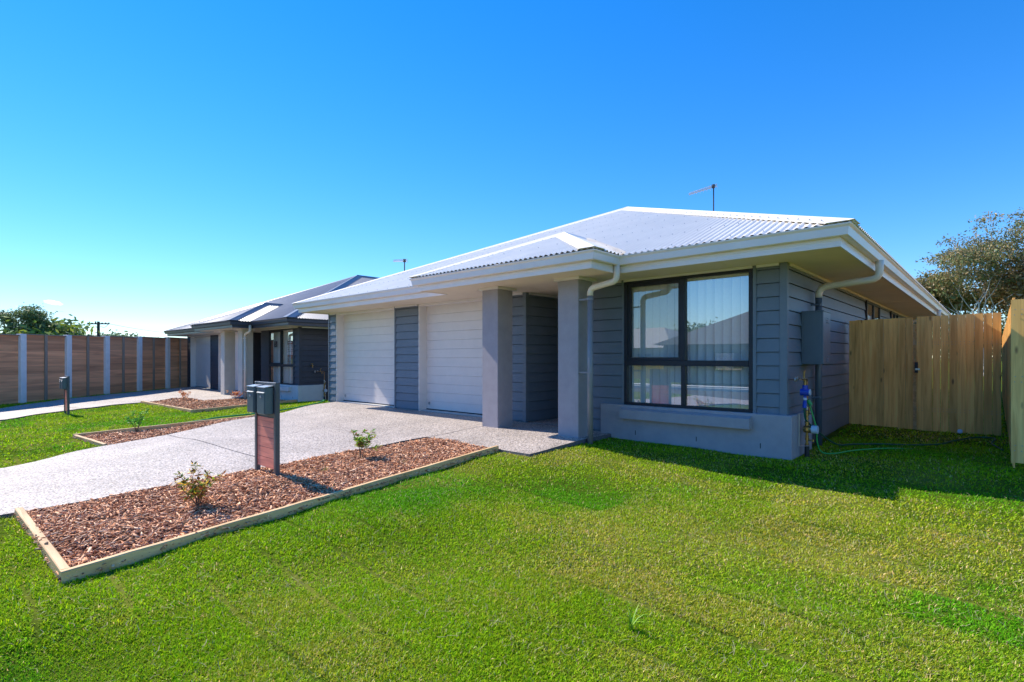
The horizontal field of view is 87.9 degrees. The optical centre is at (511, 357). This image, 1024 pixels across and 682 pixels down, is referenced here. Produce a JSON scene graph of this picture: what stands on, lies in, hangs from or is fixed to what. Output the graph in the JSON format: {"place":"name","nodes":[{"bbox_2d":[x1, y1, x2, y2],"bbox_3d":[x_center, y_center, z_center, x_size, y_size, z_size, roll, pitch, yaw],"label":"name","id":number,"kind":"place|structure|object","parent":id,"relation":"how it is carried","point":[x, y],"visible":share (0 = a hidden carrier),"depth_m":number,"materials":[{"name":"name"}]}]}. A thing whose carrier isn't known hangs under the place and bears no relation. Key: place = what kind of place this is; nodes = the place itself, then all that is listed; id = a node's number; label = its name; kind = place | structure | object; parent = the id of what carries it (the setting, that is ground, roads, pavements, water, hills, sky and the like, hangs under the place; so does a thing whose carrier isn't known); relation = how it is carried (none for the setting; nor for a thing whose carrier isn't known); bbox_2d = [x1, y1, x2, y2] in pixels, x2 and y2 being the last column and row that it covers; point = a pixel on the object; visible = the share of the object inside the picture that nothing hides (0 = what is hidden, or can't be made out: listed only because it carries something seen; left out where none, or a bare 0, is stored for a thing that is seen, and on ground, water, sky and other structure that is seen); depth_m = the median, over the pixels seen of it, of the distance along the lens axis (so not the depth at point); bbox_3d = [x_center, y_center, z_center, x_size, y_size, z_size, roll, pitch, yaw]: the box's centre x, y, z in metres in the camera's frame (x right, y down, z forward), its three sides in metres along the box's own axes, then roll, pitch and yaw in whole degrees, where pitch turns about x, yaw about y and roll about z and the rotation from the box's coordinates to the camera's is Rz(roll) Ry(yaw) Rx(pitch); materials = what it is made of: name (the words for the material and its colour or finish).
{"place":"outdoors","nodes":[
{"label":"outdoors","id":0,"kind":"place"},
{"bbox_2d":[0,404,80,420],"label":"driveway","id":1,"kind":"structure","parent":0,"point":[17,412],"depth_m":15.40,"materials":[{"name":"grey concrete"}]},
{"bbox_2d":[33,387,220,408],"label":"driveway","id":2,"kind":"structure","parent":0,"point":[89,402],"depth_m":19.22,"materials":[{"name":"grey concrete"}]},
{"bbox_2d":[0,435,280,517],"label":"driveway","id":3,"kind":"structure","parent":0,"point":[95,473],"depth_m":6.37,"materials":[{"name":"grey concrete"}]},
{"bbox_2d":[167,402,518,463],"bbox_3d":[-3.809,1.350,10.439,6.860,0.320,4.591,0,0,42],"label":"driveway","id":4,"kind":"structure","parent":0,"point":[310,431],"depth_m":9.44,"materials":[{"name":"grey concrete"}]},
{"bbox_2d":[0,387,1009,466],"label":"lawn grass","id":5,"kind":"structure","parent":0,"point":[21,441],"depth_m":11.42,"materials":[{"name":"green plant"}]},
{"bbox_2d":[189,400,324,421],"bbox_3d":[-5.995,1.279,13.010,1.124,0.200,6.221,0,0,13],"label":"garden edging","id":6,"kind":"object","parent":5,"relation":"on","point":[254,413],"visible":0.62,"depth_m":11.89,"materials":[{"name":"brown wood"}]},
{"bbox_2d":[0,358,1023,681],"bbox_3d":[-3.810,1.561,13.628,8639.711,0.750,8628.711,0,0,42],"label":"ground","id":7,"kind":"structure","parent":0,"point":[592,476],"depth_m":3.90,"materials":[{"name":"plant"}]},
{"bbox_2d":[0,302,57,331],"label":"gum tree","id":8,"kind":"object","parent":7,"relation":"on","point":[31,314],"visible":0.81,"depth_m":59.15,"materials":[{"name":"green plant"}]},
{"bbox_2d":[3,322,83,334],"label":"gum tree","id":9,"kind":"object","parent":7,"relation":"on","point":[5,330],"depth_m":57.13,"materials":[{"name":"green plant"}]},
{"bbox_2d":[0,311,100,335],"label":"gum tree","id":10,"kind":"object","parent":7,"relation":"on","point":[65,327],"visible":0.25,"depth_m":60.88,"materials":[{"name":"green plant"}]},
{"bbox_2d":[59,376,69,414],"bbox_3d":[-12.296,1.083,14.584,0.555,1.175,0.157,0,0,42],"label":"letterbox","id":11,"kind":"object","parent":7,"relation":"on","point":[64,382],"visible":0.92,"depth_m":14.45,"materials":[{"name":"grey metal"}]},
{"bbox_2d":[0,334,186,404],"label":"plank wall","id":12,"kind":"structure","parent":7,"relation":"on","point":[34,367],"depth_m":20.37,"materials":[{"name":"wood"}]},
{"bbox_2d":[87,321,109,335],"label":"power pole","id":13,"kind":"object","parent":7,"relation":"on","point":[98,327],"visible":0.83,"depth_m":65.94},
{"bbox_2d":[96,331,158,336],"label":"gum tree","id":14,"kind":"object","parent":7,"relation":"on","point":[117,334],"visible":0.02,"depth_m":73.53,"materials":[{"name":"green plant"}]},
{"bbox_2d":[73,415,254,445],"bbox_3d":[-6.021,1.385,9.993,1.575,0.282,3.223,0,0,40],"label":"garden edging","id":15,"kind":"object","parent":7,"relation":"on","point":[89,440],"visible":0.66,"depth_m":9.87,"materials":[{"name":"brown wood"}]},
{"bbox_2d":[172,399,221,408],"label":"bed soil","id":16,"kind":"structure","parent":7,"relation":"on","point":[194,405],"depth_m":16.28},
{"bbox_2d":[178,390,190,398],"bbox_3d":[-10.986,1.235,17.886,0.618,0.509,0.427,0,0,42],"label":"shrub","id":17,"kind":"object","parent":16,"relation":"on","point":[183,393],"visible":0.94,"depth_m":17.77,"materials":[{"name":"red plant"}]},
{"bbox_2d":[188,394,243,400],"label":"porch slab","id":18,"kind":"structure","parent":7,"relation":"on","point":[215,397],"depth_m":18.86,"materials":[{"name":"grey concrete"}]},
{"bbox_2d":[148,397,284,412],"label":"mulch","id":19,"kind":"object","parent":7,"relation":"on","point":[181,401],"visible":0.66,"depth_m":16.79,"materials":[{"name":"brown plant"}]},
{"bbox_2d":[227,390,245,399],"bbox_3d":[-9.274,1.265,17.797,0.434,0.427,0.548,0,0,20],"label":"shrub","id":20,"kind":"object","parent":19,"relation":"on","point":[235,393],"visible":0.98,"depth_m":17.87,"materials":[{"name":"red plant"}]},
{"bbox_2d":[141,399,296,412],"bbox_3d":[-9.492,1.497,17.343,4.701,0.280,3.370,0,0,42],"label":"garden edging","id":21,"kind":"object","parent":7,"relation":"on","point":[206,409],"visible":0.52,"depth_m":15.50,"materials":[{"name":"brown wood"}]},
{"bbox_2d":[13,437,499,582],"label":"mulch","id":22,"kind":"object","parent":7,"relation":"on","point":[79,514],"visible":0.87,"depth_m":5.01,"materials":[{"name":"brown wood"}]},
{"bbox_2d":[171,460,225,504],"bbox_3d":[-2.888,1.177,4.863,0.437,0.424,0.441,0,0,2],"label":"shrub","id":23,"kind":"object","parent":22,"relation":"on","point":[199,490],"visible":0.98,"depth_m":4.88,"materials":[{"name":"green plant"}]},
{"bbox_2d":[246,381,279,478],"bbox_3d":[-2.808,0.859,5.969,0.555,1.175,0.157,0,0,42],"label":"letterbox","id":24,"kind":"object","parent":22,"relation":"on","point":[263,401],"visible":0.95,"depth_m":5.90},
{"bbox_2d":[351,428,383,458],"bbox_3d":[-1.876,1.114,6.803,0.368,0.429,0.363,0,0,-32],"label":"shrub","id":25,"kind":"object","parent":22,"relation":"on","point":[360,442],"visible":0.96,"depth_m":6.75,"materials":[{"name":"green plant"}]},
{"bbox_2d":[15,445,498,583],"bbox_3d":[-2.082,1.405,5.791,1.842,0.405,4.750,0,0,42],"label":"garden edging","id":26,"kind":"object","parent":7,"relation":"on","point":[60,565],"visible":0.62,"depth_m":4.23,"materials":[{"name":"brown wood"}]},
{"bbox_2d":[164,275,377,401],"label":"duplex house","id":27,"kind":"structure","parent":7,"relation":"on","point":[282,341],"depth_m":18.95,"materials":[{"name":"grey paint"}]},
{"bbox_2d":[196,336,209,387],"bbox_3d":[-14.106,0.183,24.462,2.655,2.348,0.062,0,0,42],"label":"garage door","id":28,"kind":"structure","parent":27,"relation":"in","point":[202,343],"depth_m":24.61,"materials":[{"name":"white metal"}]},
{"bbox_2d":[235,334,237,390],"bbox_3d":[-11.435,0.183,22.030,2.650,2.348,0.055,0,0,42],"label":"garage door","id":29,"kind":"structure","parent":27,"relation":"in","point":[236,335],"depth_m":21.97,"materials":[{"name":"white metal"}]},
{"bbox_2d":[269,328,292,384],"bbox_3d":[-7.993,-0.044,18.439,1.919,1.919,0.101,0,0,42],"label":"window","id":30,"kind":"structure","parent":27,"relation":"in","point":[281,364],"depth_m":18.45,"materials":[{"name":"black metal"}]},
{"bbox_2d":[314,368,327,399],"bbox_3d":[-6.442,0.906,17.895,0.189,1.120,0.387,0,0,42],"label":"tap","id":31,"kind":"object","parent":27,"relation":"attached to","point":[325,390],"visible":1,"depth_m":18.00,"materials":[{"name":"black plastic"}]},
{"bbox_2d":[0,485,1023,666],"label":"lawn grass","id":32,"kind":"structure","parent":7,"relation":"on","point":[223,539],"depth_m":3.90,"materials":[{"name":"green plant"}]},
{"bbox_2d":[428,422,610,456],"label":"porch slab","id":33,"kind":"structure","parent":7,"relation":"on","point":[525,438],"depth_m":8.07,"materials":[{"name":"grey concrete"}]},
{"bbox_2d":[528,418,557,425],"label":"porch floor","id":34,"kind":"structure","parent":7,"relation":"on","point":[553,422],"depth_m":9.80,"materials":[{"name":"grey concrete"}]},
{"bbox_2d":[292,184,951,459],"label":"duplex house","id":35,"kind":"structure","parent":7,"relation":"on","point":[719,331],"depth_m":8.14,"materials":[{"name":"grey paint"}]},
{"bbox_2d":[343,310,393,405],"bbox_3d":[-3.628,0.000,13.691,2.655,2.347,0.062,0,0,42],"label":"garage door","id":36,"kind":"structure","parent":35,"relation":"in","point":[368,337],"depth_m":13.72,"materials":[{"name":"white metal"}]},
{"bbox_2d":[427,301,481,414],"bbox_3d":[-0.959,0.000,11.256,2.650,2.347,0.062,0,0,42],"label":"garage door","id":37,"kind":"structure","parent":35,"relation":"in","point":[454,331],"depth_m":11.47,"materials":[{"name":"white metal"}]},
{"bbox_2d":[624,268,752,412],"bbox_3d":[2.485,-0.227,7.668,1.919,1.919,0.101,0,0,42],"label":"window","id":38,"kind":"structure","parent":35,"relation":"in","point":[682,360],"depth_m":7.65,"materials":[{"name":"black metal"}]},
{"bbox_2d":[795,370,818,456],"bbox_3d":[3.720,0.716,6.703,0.189,1.120,0.387,0,0,42],"label":"outdoor garden tap","id":39,"kind":"object","parent":35,"relation":"attached to","point":[805,391],"visible":0.98,"depth_m":6.76,"materials":[{"name":"blue plastic"}]},
{"bbox_2d":[809,405,912,453],"bbox_3d":[4.620,0.929,7.063,1.747,0.651,0.128,0,0,-17],"label":"hose","id":40,"kind":"object","parent":39,"relation":"attached to","point":[848,450],"visible":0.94,"depth_m":6.95,"materials":[{"name":"green rubber"}]},
{"bbox_2d":[804,408,1002,450],"bbox_3d":[5.326,0.933,7.182,3.339,0.617,0.845,0,0,-8],"label":"hose","id":41,"kind":"object","parent":39,"relation":"attached to","point":[806,420],"visible":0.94,"depth_m":7.51,"materials":[{"name":"green rubber"}]},
{"bbox_2d":[864,300,879,319],"bbox_3d":[7.734,-0.619,11.387,0.050,1.110,1.650,0,0,42],"label":"window","id":42,"kind":"structure","parent":35,"relation":"in","point":[872,311],"depth_m":11.24,"materials":[{"name":"black glass"}]},
{"bbox_2d":[890,311,897,318],"bbox_3d":[9.874,-0.619,13.733,0.050,1.110,1.200,0,0,42],"label":"window","id":43,"kind":"structure","parent":35,"relation":"in","point":[892,314],"depth_m":13.57,"materials":[{"name":"black glass"}]},
{"bbox_2d":[613,604,652,630],"bbox_3d":[0.682,1.434,2.965,0.234,0.205,0.230,0,0,28],"label":"weed tuft","id":44,"kind":"object","parent":7,"relation":"on","point":[631,622],"visible":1,"depth_m":2.99,"materials":[{"name":"green plant"}]},
{"bbox_2d":[849,318,916,429],"bbox_3d":[6.383,0.357,9.148,0.960,2.058,0.161,0,0,42],"label":"side fence","id":45,"kind":"object","parent":7,"relation":"on","point":[882,374],"visible":0.95,"depth_m":9.08,"materials":[{"name":"brown wood"}]},
{"bbox_2d":[918,270,1012,330],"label":"gum tree","id":46,"kind":"object","parent":7,"relation":"on","point":[956,302],"visible":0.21,"depth_m":41.90,"materials":[{"name":"green plant"}]},
{"bbox_2d":[914,207,1023,375],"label":"gum tree","id":47,"kind":"object","parent":7,"relation":"on","point":[991,251],"visible":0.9,"depth_m":39.15,"materials":[{"name":"green plant"}]},
{"bbox_2d":[932,305,1006,366],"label":"gum tree","id":48,"kind":"object","parent":7,"relation":"on","point":[1003,326],"visible":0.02,"depth_m":48.45,"materials":[{"name":"green plant"}]},
{"bbox_2d":[918,297,1023,467],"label":"boundary fence","id":49,"kind":"object","parent":7,"relation":"on","point":[1013,368],"visible":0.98,"depth_m":5.88,"materials":[{"name":"brown wood"}]},
{"bbox_2d":[915,312,1000,435],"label":"side gate","id":50,"kind":"structure","parent":49,"relation":"attached to","point":[962,376],"depth_m":8.40,"materials":[{"name":"brown wood"}]},
{"bbox_2d":[965,251,1023,324],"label":"gum tree","id":51,"kind":"object","parent":7,"relation":"on","point":[1004,292],"visible":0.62,"depth_m":40.07,"materials":[{"name":"green plant"}]},
{"bbox_2d":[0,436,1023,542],"bbox_3d":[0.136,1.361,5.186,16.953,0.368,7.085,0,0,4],"label":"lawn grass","id":52,"kind":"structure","parent":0,"point":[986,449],"depth_m":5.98,"materials":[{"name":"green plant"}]},
{"bbox_2d":[0,0,1023,357],"label":"sky","id":53,"kind":"structure","parent":0,"point":[165,164],"materials":[{"name":"blue"}]},
{"bbox_2d":[857,391,1006,434],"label":"lawn grass","id":54,"kind":"structure","parent":0,"point":[1003,427],"depth_m":10.64,"materials":[{"name":"green plant"}]},
{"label":"bed soil","id":55,"kind":"structure","parent":0,"visible":0},
{"bbox_2d":[124,408,148,431],"bbox_3d":[-7.046,1.160,9.968,0.286,0.436,0.390,0,0,42],"label":"shrub","id":56,"kind":"object","parent":55,"relation":"on","point":[136,420],"visible":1,"depth_m":9.94,"materials":[{"name":"green plant"}]},
{"bbox_2d":[72,416,254,446],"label":"mulch","id":57,"kind":"object","parent":55,"relation":"on","point":[118,437],"visible":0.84,"depth_m":9.50,"materials":[{"name":"brown wood"}]}
]}

